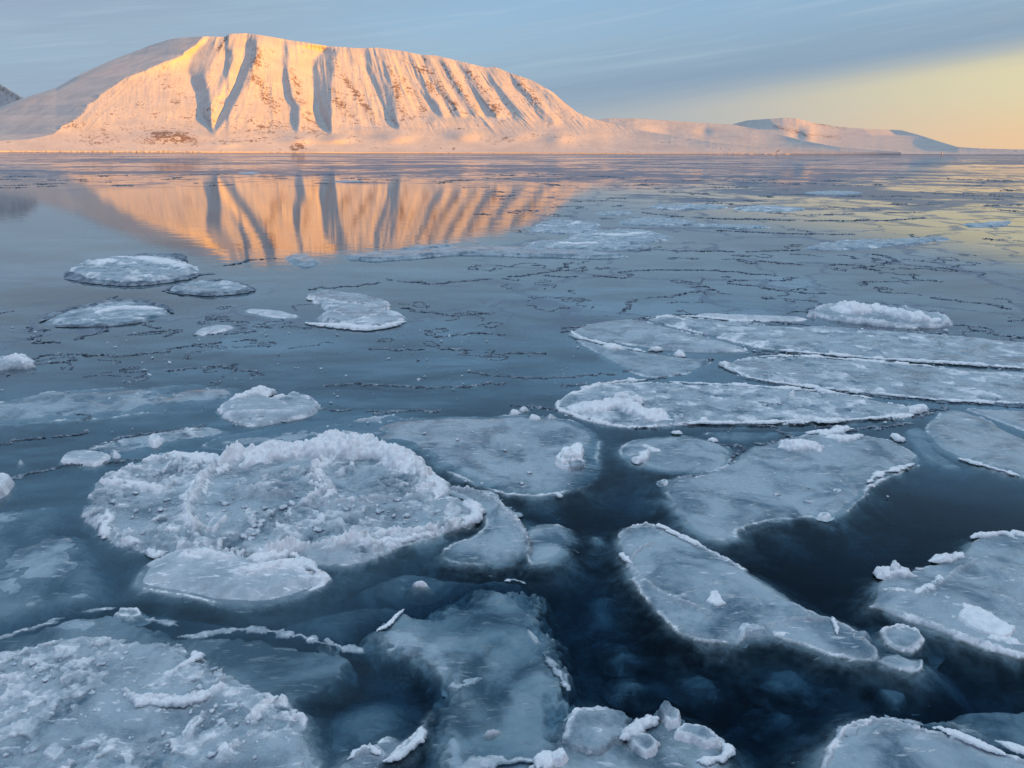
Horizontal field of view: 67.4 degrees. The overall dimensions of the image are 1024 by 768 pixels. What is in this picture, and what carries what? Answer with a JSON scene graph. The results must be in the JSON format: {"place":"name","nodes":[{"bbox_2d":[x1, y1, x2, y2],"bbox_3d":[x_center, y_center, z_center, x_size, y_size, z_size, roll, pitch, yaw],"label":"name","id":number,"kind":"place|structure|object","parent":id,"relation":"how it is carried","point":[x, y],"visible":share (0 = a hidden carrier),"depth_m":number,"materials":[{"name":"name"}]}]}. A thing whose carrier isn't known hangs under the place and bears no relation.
{"place":"outdoors","nodes":[
{"label":"outdoors","id":0,"kind":"place"},
{"bbox_2d":[0,84,22,106],"bbox_3d":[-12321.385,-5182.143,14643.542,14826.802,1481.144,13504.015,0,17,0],"label":"mountain","id":1,"kind":"structure","parent":0,"point":[7,96],"depth_m":11971.27,"materials":[{"name":"white snow"}]},
{"bbox_2d":[0,33,900,154],"bbox_3d":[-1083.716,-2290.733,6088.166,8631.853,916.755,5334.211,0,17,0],"label":"mountain","id":2,"kind":"structure","parent":0,"point":[242,93],"depth_m":5259.66,"materials":[{"name":"white snow"}]},
{"bbox_2d":[0,152,1023,514],"bbox_3d":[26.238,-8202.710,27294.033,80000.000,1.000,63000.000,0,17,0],"label":"sea water","id":3,"kind":"structure","parent":0,"point":[82,206],"depth_m":35.45,"materials":[{"name":"blue liquid"}]},
{"bbox_2d":[0,473,43,511],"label":"ice floe","id":4,"kind":"object","parent":3,"relation":"on","point":[7,484],"visible":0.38,"depth_m":7.11,"materials":[{"name":"white ice"}]},
{"bbox_2d":[0,353,47,391],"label":"ice floe","id":5,"kind":"object","parent":3,"relation":"on","point":[24,363],"visible":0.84,"depth_m":11.14,"materials":[{"name":"white ice"}]},
{"bbox_2d":[14,460,35,476],"bbox_3d":[-4.944,0.823,7.739,0.320,0.109,0.324,0,17,0],"label":"ice lump","id":6,"kind":"object","parent":3,"relation":"on","point":[21,465],"visible":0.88,"depth_m":7.69,"materials":[{"name":"white ice"}]},
{"bbox_2d":[27,450,132,506],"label":"ice floe","id":7,"kind":"object","parent":3,"relation":"on","point":[91,460],"visible":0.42,"depth_m":7.73,"materials":[{"name":"white ice"}]},
{"bbox_2d":[11,299,188,358],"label":"ice floe","id":8,"kind":"object","parent":3,"relation":"on","point":[116,312],"visible":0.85,"depth_m":14.37,"materials":[{"name":"white ice"}]},
{"bbox_2d":[0,425,231,562],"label":"ice floe","id":9,"kind":"object","parent":3,"relation":"on","point":[122,446],"visible":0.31,"depth_m":8.36,"materials":[{"name":"white ice"}]},
{"bbox_2d":[110,449,137,465],"bbox_3d":[-4.075,0.745,7.920,0.458,0.159,0.491,0,17,0],"label":"ice lump","id":10,"kind":"object","parent":9,"relation":"on","point":[114,454],"visible":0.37,"depth_m":7.86,"materials":[{"name":"white ice"}]},
{"bbox_2d":[148,433,165,450],"bbox_3d":[-3.851,0.630,8.304,0.555,0.162,0.681,0,17,0],"label":"ice lump","id":11,"kind":"object","parent":9,"relation":"on","point":[155,440],"visible":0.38,"depth_m":8.21,"materials":[{"name":"white ice"}]},
{"bbox_2d":[45,253,214,305],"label":"ice floe","id":12,"kind":"object","parent":3,"relation":"on","point":[143,269],"visible":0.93,"depth_m":19.59,"materials":[{"name":"white ice"}]},
{"bbox_2d":[0,469,316,640],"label":"ice floe","id":13,"kind":"object","parent":3,"relation":"on","point":[56,565],"visible":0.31,"depth_m":5.73,"materials":[{"name":"ice"}]},
{"bbox_2d":[0,636,333,767],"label":"ice floe","id":14,"kind":"object","parent":3,"relation":"on","point":[94,702],"visible":0.77,"depth_m":4.24,"materials":[{"name":"white ice"}]},
{"bbox_2d":[0,607,364,722],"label":"ice floe","id":15,"kind":"object","parent":3,"relation":"on","point":[325,682],"visible":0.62,"depth_m":4.82,"materials":[{"name":"ice"}]},
{"bbox_2d":[161,279,268,316],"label":"ice floe","id":16,"kind":"object","parent":3,"relation":"on","point":[202,288],"visible":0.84,"depth_m":17.19,"materials":[{"name":"white ice"}]},
{"bbox_2d":[159,325,271,366],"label":"ice floe","id":17,"kind":"object","parent":3,"relation":"on","point":[210,330],"visible":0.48,"depth_m":13.35,"materials":[{"name":"white ice"}]},
{"bbox_2d":[0,372,432,511],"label":"ice floe","id":18,"kind":"object","parent":3,"relation":"on","point":[96,404],"visible":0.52,"depth_m":9.54,"materials":[{"name":"white ice"}]},
{"bbox_2d":[168,385,323,448],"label":"ice floe","id":19,"kind":"object","parent":3,"relation":"on","point":[257,406],"visible":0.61,"depth_m":9.27,"materials":[{"name":"white ice"}]},
{"bbox_2d":[239,172,258,173],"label":"ice floe","id":20,"kind":"object","parent":3,"relation":"on","point":[248,172],"visible":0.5,"depth_m":115.86,"materials":[{"name":"white ice"}]},
{"bbox_2d":[134,594,364,700],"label":"ice floe","id":21,"kind":"object","parent":3,"relation":"on","point":[184,627],"visible":0.12,"depth_m":5.23,"materials":[{"name":"ice"}]},
{"bbox_2d":[117,545,431,718],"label":"ice floe","id":22,"kind":"object","parent":3,"relation":"on","point":[227,581],"visible":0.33,"depth_m":5.56,"materials":[{"name":"white ice"}]},
{"bbox_2d":[222,309,341,352],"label":"ice floe","id":23,"kind":"object","parent":3,"relation":"on","point":[276,315],"visible":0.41,"depth_m":14.77,"materials":[{"name":"white ice"}]},
{"bbox_2d":[30,403,538,575],"bbox_3d":[-2.100,0.736,8.716,6.120,0.499,4.878,0,17,0],"label":"ice floe","id":24,"kind":"object","parent":3,"relation":"on","point":[285,436],"visible":0.16,"depth_m":8.43,"materials":[{"name":"white ice"}]},
{"bbox_2d":[267,253,340,286],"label":"ice floe","id":25,"kind":"object","parent":3,"relation":"on","point":[301,261],"visible":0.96,"depth_m":21.78,"materials":[{"name":"white ice"}]},
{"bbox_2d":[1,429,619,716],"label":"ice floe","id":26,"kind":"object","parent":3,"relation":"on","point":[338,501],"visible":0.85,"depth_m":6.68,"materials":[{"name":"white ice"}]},
{"bbox_2d":[334,180,360,181],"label":"ice floe","id":27,"kind":"object","parent":3,"relation":"on","point":[347,181],"visible":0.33,"depth_m":82.16,"materials":[{"name":"white ice"}]},
{"bbox_2d":[284,289,440,360],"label":"ice floe","id":28,"kind":"object","parent":3,"relation":"on","point":[353,311],"visible":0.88,"depth_m":14.46,"materials":[{"name":"white ice"}]},
{"bbox_2d":[319,712,433,767],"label":"ice floe","id":29,"kind":"object","parent":3,"relation":"on","point":[388,752],"visible":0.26,"depth_m":3.99,"materials":[{"name":"white ice"}]},
{"bbox_2d":[9,151,789,154],"bbox_3d":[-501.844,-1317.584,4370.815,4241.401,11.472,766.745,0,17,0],"label":"shore ice","id":30,"kind":"structure","parent":3,"relation":"on","point":[314,152],"depth_m":4515.81,"materials":[{"name":"white ice"}]},
{"bbox_2d":[215,572,585,669],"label":"ice floe","id":31,"kind":"object","parent":3,"relation":"on","point":[349,627],"visible":0.12,"depth_m":5.21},
{"bbox_2d":[410,581,434,595],"bbox_3d":[-0.663,1.480,5.569,0.312,0.126,0.240,0,17,0],"label":"ice chip","id":32,"kind":"object","parent":3,"relation":"on","point":[417,587],"visible":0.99,"depth_m":5.54,"materials":[{"name":"white ice"}]},
{"bbox_2d":[387,243,464,268],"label":"ice floe","id":33,"kind":"object","parent":3,"relation":"on","point":[431,246],"visible":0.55,"depth_m":24.91,"materials":[{"name":"white ice"}]},
{"bbox_2d":[208,560,681,711],"bbox_3d":[-0.548,1.665,5.738,3.674,0.437,2.867,0,17,0],"label":"ice floe","id":34,"kind":"object","parent":3,"relation":"on","point":[395,593],"visible":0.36,"depth_m":5.60,"materials":[{"name":"ice"}]},
{"bbox_2d":[325,246,629,279],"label":"ice floe","id":35,"kind":"object","parent":3,"relation":"on","point":[377,258],"visible":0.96,"depth_m":23.27,"materials":[{"name":"white ice"}]},
{"bbox_2d":[319,650,659,767],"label":"ice floe","id":36,"kind":"object","parent":3,"relation":"on","point":[355,724],"visible":0.07,"depth_m":4.31,"materials":[{"name":"ice"}]},
{"bbox_2d":[339,478,652,668],"bbox_3d":[-0.240,1.355,6.584,3.417,0.556,4.079,0,17,0],"label":"ice floe","id":37,"kind":"object","parent":3,"relation":"on","point":[500,539],"visible":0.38,"depth_m":6.18,"materials":[{"name":"white ice"}]},
{"bbox_2d":[297,568,699,767],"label":"ice floe","id":38,"kind":"object","parent":3,"relation":"on","point":[477,664],"visible":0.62,"depth_m":4.74,"materials":[{"name":"ice"}]},
{"bbox_2d":[481,729,500,740],"bbox_3d":[-0.108,1.914,4.151,0.280,0.113,0.216,0,17,0],"label":"ice chip","id":39,"kind":"object","parent":38,"relation":"on","point":[490,735],"visible":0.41,"depth_m":4.13,"materials":[{"name":"white ice"}]},
{"bbox_2d":[637,711,655,718],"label":"pancake ice","id":40,"kind":"structure","parent":38,"relation":"on","point":[650,713],"depth_m":4.57,"materials":[{"name":"ice"}]},
{"bbox_2d":[0,327,1007,434],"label":"ice crumbs","id":41,"kind":"object","parent":3,"relation":"on","point":[418,379],"visible":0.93,"depth_m":10.75,"materials":[{"name":"white ice"}]},
{"bbox_2d":[0,173,1023,479],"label":"brash ice","id":42,"kind":"structure","parent":3,"relation":"on","point":[376,411],"depth_m":14.21,"materials":[{"name":"grey ice"}]},
{"bbox_2d":[508,409,526,414],"bbox_3d":[0.045,0.365,9.278,0.435,0.131,0.493,0,17,0],"label":"ice lump","id":43,"kind":"object","parent":3,"relation":"on","point":[514,411],"visible":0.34,"depth_m":9.22,"materials":[{"name":"white ice"}]},
{"bbox_2d":[368,410,667,631],"bbox_3d":[-0.357,0.865,8.162,5.765,0.579,5.424,0,17,0],"label":"ice floe","id":44,"kind":"object","parent":3,"relation":"on","point":[506,455],"visible":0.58,"depth_m":7.97,"materials":[{"name":"white ice"}]},
{"bbox_2d":[518,406,530,414],"bbox_3d":[0.128,0.335,9.384,0.441,0.128,0.485,0,17,0],"label":"ice lump","id":45,"kind":"object","parent":44,"relation":"on","point":[523,410],"visible":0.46,"depth_m":9.33,"materials":[{"name":"white ice"}]},
{"bbox_2d":[529,414,540,419],"bbox_3d":[0.282,0.426,9.057,0.452,0.139,0.469,0,17,0],"label":"ice lump","id":46,"kind":"object","parent":3,"relation":"on","point":[533,417],"visible":0.13,"depth_m":9.01,"materials":[{"name":"white ice"}]},
{"bbox_2d":[403,512,675,679],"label":"ice floe","id":47,"kind":"object","parent":3,"relation":"on","point":[551,544],"visible":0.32,"depth_m":6.08,"materials":[{"name":"ice"}]},
{"bbox_2d":[546,414,556,419],"bbox_3d":[0.461,0.417,9.116,0.441,0.125,0.476,0,17,0],"label":"ice lump","id":48,"kind":"object","parent":3,"relation":"on","point":[551,416],"visible":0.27,"depth_m":9.05,"materials":[{"name":"white ice"}]},
{"bbox_2d":[541,219,569,222],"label":"ice floe","id":49,"kind":"object","parent":3,"relation":"on","point":[559,220],"visible":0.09,"depth_m":35.18,"materials":[{"name":"white ice"}]},
{"bbox_2d":[526,220,601,233],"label":"ice floe","id":50,"kind":"object","parent":3,"relation":"on","point":[573,226],"visible":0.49,"depth_m":31.86,"materials":[{"name":"white ice"}]},
{"bbox_2d":[494,239,685,269],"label":"ice floe","id":51,"kind":"object","parent":3,"relation":"on","point":[577,244],"visible":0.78,"depth_m":25.57,"materials":[{"name":"white ice"}]},
{"bbox_2d":[587,536,607,555],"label":"pancake ice","id":52,"kind":"structure","parent":3,"relation":"on","point":[596,541],"depth_m":6.26,"materials":[{"name":"ice"}]},
{"bbox_2d":[572,636,632,664],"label":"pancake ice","id":53,"kind":"structure","parent":3,"relation":"in","point":[597,648],"depth_m":5.16,"materials":[{"name":"blue ice"}]},
{"bbox_2d":[581,592,635,639],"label":"pancake ice","id":54,"kind":"structure","parent":3,"relation":"in","point":[603,617],"depth_m":5.44,"materials":[{"name":"blue ice"}]},
{"bbox_2d":[510,334,712,436],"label":"ice floe","id":55,"kind":"object","parent":3,"relation":"on","point":[641,363],"visible":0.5,"depth_m":11.58,"materials":[{"name":"white ice"}]},
{"bbox_2d":[596,211,634,214],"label":"ice floe","id":56,"kind":"object","parent":3,"relation":"on","point":[615,213],"visible":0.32,"depth_m":39.81,"materials":[{"name":"white ice"}]},
{"bbox_2d":[600,648,641,676],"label":"pancake ice","id":57,"kind":"structure","parent":3,"relation":"in","point":[621,656],"depth_m":4.93,"materials":[{"name":"blue ice"}]},
{"bbox_2d":[565,228,689,261],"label":"ice floe","id":58,"kind":"object","parent":3,"relation":"on","point":[630,236],"visible":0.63,"depth_m":28.47,"materials":[{"name":"white ice"}]},
{"bbox_2d":[461,694,795,767],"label":"ice floe","id":59,"kind":"object","parent":3,"relation":"on","point":[664,736],"visible":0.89,"depth_m":4.05,"materials":[{"name":"white ice"}]},
{"bbox_2d":[604,677,646,707],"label":"pancake ice","id":60,"kind":"structure","parent":59,"relation":"on","point":[628,685],"depth_m":4.63,"materials":[{"name":"blue ice"}]},
{"bbox_2d":[539,319,763,387],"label":"ice floe","id":61,"kind":"object","parent":3,"relation":"on","point":[647,334],"visible":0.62,"depth_m":12.88,"materials":[{"name":"white ice"}]},
{"bbox_2d":[618,217,698,225],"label":"ice floe","id":62,"kind":"object","parent":3,"relation":"on","point":[661,221],"visible":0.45,"depth_m":34.78,"materials":[{"name":"white ice"}]},
{"bbox_2d":[641,676,687,711],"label":"pancake ice","id":63,"kind":"structure","parent":3,"relation":"in","point":[658,690],"depth_m":4.77,"materials":[{"name":"blue ice"}]},
{"bbox_2d":[498,430,862,587],"bbox_3d":[1.726,0.912,8.090,3.911,0.540,3.789,0,17,0],"label":"ice floe","id":64,"kind":"object","parent":3,"relation":"on","point":[680,455],"visible":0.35,"depth_m":7.95,"materials":[{"name":"white ice"}]},
{"bbox_2d":[649,203,728,209],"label":"ice floe","id":65,"kind":"object","parent":3,"relation":"on","point":[688,206],"visible":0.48,"depth_m":44.64,"materials":[{"name":"white ice"}]},
{"bbox_2d":[666,667,715,704],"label":"pancake ice","id":66,"kind":"structure","parent":3,"relation":"in","point":[699,685],"depth_m":4.69,"materials":[{"name":"blue ice"}]},
{"bbox_2d":[687,223,769,228],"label":"ice floe","id":67,"kind":"object","parent":3,"relation":"on","point":[733,226],"visible":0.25,"depth_m":32.80,"materials":[{"name":"white ice"}]},
{"bbox_2d":[736,743,760,766],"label":"pancake ice","id":68,"kind":"structure","parent":3,"relation":"in","point":[749,756],"depth_m":4.27,"materials":[{"name":"blue ice"}]},
{"bbox_2d":[504,522,995,759],"bbox_3d":[1.386,1.695,5.527,2.914,0.513,4.085,-10,20,-30],"label":"ice floe","id":69,"kind":"object","parent":3,"relation":"on","point":[698,594],"visible":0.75,"depth_m":5.31,"materials":[{"name":"white ice"}]},
{"bbox_2d":[600,636,637,654],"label":"pancake ice","id":70,"kind":"structure","parent":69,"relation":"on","point":[617,645],"depth_m":5.12,"materials":[{"name":"blue ice"}]},
{"bbox_2d":[706,685,729,701],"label":"pancake ice","id":71,"kind":"structure","parent":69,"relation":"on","point":[714,695],"depth_m":4.62,"materials":[{"name":"blue ice"}]},
{"bbox_2d":[697,313,812,351],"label":"ice floe","id":72,"kind":"object","parent":3,"relation":"on","point":[762,319],"visible":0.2,"depth_m":14.45,"materials":[{"name":"white ice"}]},
{"bbox_2d":[527,377,985,474],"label":"ice floe","id":73,"kind":"object","parent":3,"relation":"on","point":[734,406],"visible":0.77,"depth_m":9.35,"materials":[{"name":"white ice"}]},
{"bbox_2d":[520,425,999,701],"bbox_3d":[2.749,1.069,7.512,6.108,0.579,4.146,-12,21,-36],"label":"ice floe","id":74,"kind":"object","parent":3,"relation":"on","point":[835,473],"visible":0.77,"depth_m":7.17,"materials":[{"name":"white ice"}]},
{"bbox_2d":[733,205,803,211],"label":"ice floe","id":75,"kind":"object","parent":3,"relation":"on","point":[768,208],"visible":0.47,"depth_m":43.30,"materials":[{"name":"white ice"}]},
{"bbox_2d":[742,705,805,750],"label":"pancake ice","id":76,"kind":"structure","parent":3,"relation":"in","point":[778,721],"depth_m":4.44,"materials":[{"name":"blue ice"}]},
{"bbox_2d":[738,669,818,708],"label":"pancake ice","id":77,"kind":"structure","parent":3,"relation":"in","point":[787,683],"depth_m":4.69,"materials":[{"name":"blue ice"}]},
{"bbox_2d":[607,577,982,749],"bbox_3d":[2.000,1.832,5.586,2.100,0.406,3.245,-10,19,-29],"label":"ice floe","id":78,"kind":"object","parent":3,"relation":"on","point":[860,679],"visible":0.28,"depth_m":5.14,"materials":[{"name":"ice"}]},
{"bbox_2d":[602,424,1021,520],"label":"ice floe","id":79,"kind":"object","parent":3,"relation":"on","point":[747,439],"visible":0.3,"depth_m":8.59,"materials":[{"name":"white ice"}]},
{"bbox_2d":[797,733,829,758],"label":"pancake ice","id":80,"kind":"structure","parent":3,"relation":"in","point":[804,739],"depth_m":4.32,"materials":[{"name":"blue ice"}]},
{"bbox_2d":[632,314,1023,382],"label":"ice floe","id":81,"kind":"object","parent":3,"relation":"on","point":[919,347],"visible":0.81,"depth_m":12.57,"materials":[{"name":"white ice"}]},
{"bbox_2d":[805,191,861,194],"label":"ice floe","id":82,"kind":"object","parent":3,"relation":"on","point":[834,192],"visible":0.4,"depth_m":61.42,"materials":[{"name":"white ice"}]},
{"bbox_2d":[809,702,865,749],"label":"pancake ice","id":83,"kind":"structure","parent":3,"relation":"in","point":[821,722],"depth_m":4.49,"materials":[{"name":"blue ice"}]},
{"bbox_2d":[727,659,959,762],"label":"ice floe","id":84,"kind":"object","parent":3,"relation":"on","point":[890,703],"visible":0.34,"depth_m":4.58,"materials":[{"name":"blue ice"}]},
{"bbox_2d":[769,236,950,269],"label":"ice floe","id":85,"kind":"object","parent":3,"relation":"on","point":[856,244],"visible":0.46,"depth_m":26.56,"materials":[{"name":"white ice"}]},
{"bbox_2d":[852,631,873,642],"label":"pancake ice","id":86,"kind":"structure","parent":3,"relation":"in","point":[860,634],"depth_m":4.99,"materials":[{"name":"white ice"}]},
{"bbox_2d":[736,653,992,757],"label":"ice floe","id":87,"kind":"object","parent":3,"relation":"on","point":[925,676],"visible":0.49,"depth_m":4.71,"materials":[{"name":"ice"}]},
{"bbox_2d":[714,685,1023,767],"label":"ice floe","id":88,"kind":"object","parent":3,"relation":"on","point":[886,741],"visible":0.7,"depth_m":4.04,"materials":[{"name":"white ice"}]},
{"bbox_2d":[718,354,1023,441],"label":"ice floe","id":89,"kind":"object","parent":3,"relation":"on","point":[879,377],"visible":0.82,"depth_m":10.63,"materials":[{"name":"white ice"}]},
{"bbox_2d":[805,300,955,332],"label":"ice floe","id":90,"kind":"object","parent":3,"relation":"on","point":[894,317],"visible":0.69,"depth_m":14.49,"materials":[{"name":"white ice"}]},
{"bbox_2d":[758,679,1023,767],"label":"ice floe","id":91,"kind":"object","parent":3,"relation":"on","point":[988,728],"visible":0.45,"depth_m":4.27,"materials":[{"name":"ice"}]},
{"bbox_2d":[767,529,1023,722],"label":"ice floe","id":92,"kind":"object","parent":3,"relation":"on","point":[970,594],"visible":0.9,"depth_m":5.38,"materials":[{"name":"white ice"}]},
{"bbox_2d":[871,623,944,669],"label":"pancake ice","id":93,"kind":"structure","parent":3,"relation":"in","point":[905,641],"depth_m":4.92,"materials":[{"name":"white ice"}]},
{"bbox_2d":[887,428,1023,555],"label":"ice floe","id":94,"kind":"object","parent":3,"relation":"on","point":[937,468],"visible":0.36,"depth_m":7.38,"materials":[{"name":"white ice"}]},
{"bbox_2d":[891,408,1023,486],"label":"ice floe","id":95,"kind":"object","parent":3,"relation":"on","point":[1014,419],"visible":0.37,"depth_m":9.13,"materials":[{"name":"white ice"}]},
{"bbox_2d":[892,410,1023,532],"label":"ice floe","id":96,"kind":"object","parent":3,"relation":"on","point":[973,442],"visible":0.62,"depth_m":8.14,"materials":[{"name":"white ice"}]},
{"bbox_2d":[963,221,1011,226],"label":"ice floe","id":97,"kind":"object","parent":3,"relation":"on","point":[995,224],"visible":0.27,"depth_m":33.92,"materials":[{"name":"white ice"}]},
{"bbox_2d":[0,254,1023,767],"bbox_3d":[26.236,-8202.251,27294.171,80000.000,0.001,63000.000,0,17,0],"label":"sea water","id":98,"kind":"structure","parent":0,"point":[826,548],"depth_m":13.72,"materials":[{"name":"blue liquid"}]},
{"bbox_2d":[0,0,1023,148],"label":"sky","id":99,"kind":"structure","parent":0,"point":[951,72],"materials":[{"name":"blue"}]},
{"bbox_2d":[599,118,900,152],"bbox_3d":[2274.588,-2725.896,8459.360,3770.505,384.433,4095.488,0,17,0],"label":"hills","id":100,"kind":"structure","parent":0,"point":[727,134],"depth_m":7828.03,"materials":[{"name":"white snow"}]},
{"bbox_2d":[733,118,1023,154],"bbox_3d":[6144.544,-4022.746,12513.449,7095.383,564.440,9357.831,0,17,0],"label":"hills","id":101,"kind":"structure","parent":0,"point":[905,142],"depth_m":10906.67,"materials":[{"name":"white snow"}]}
]}

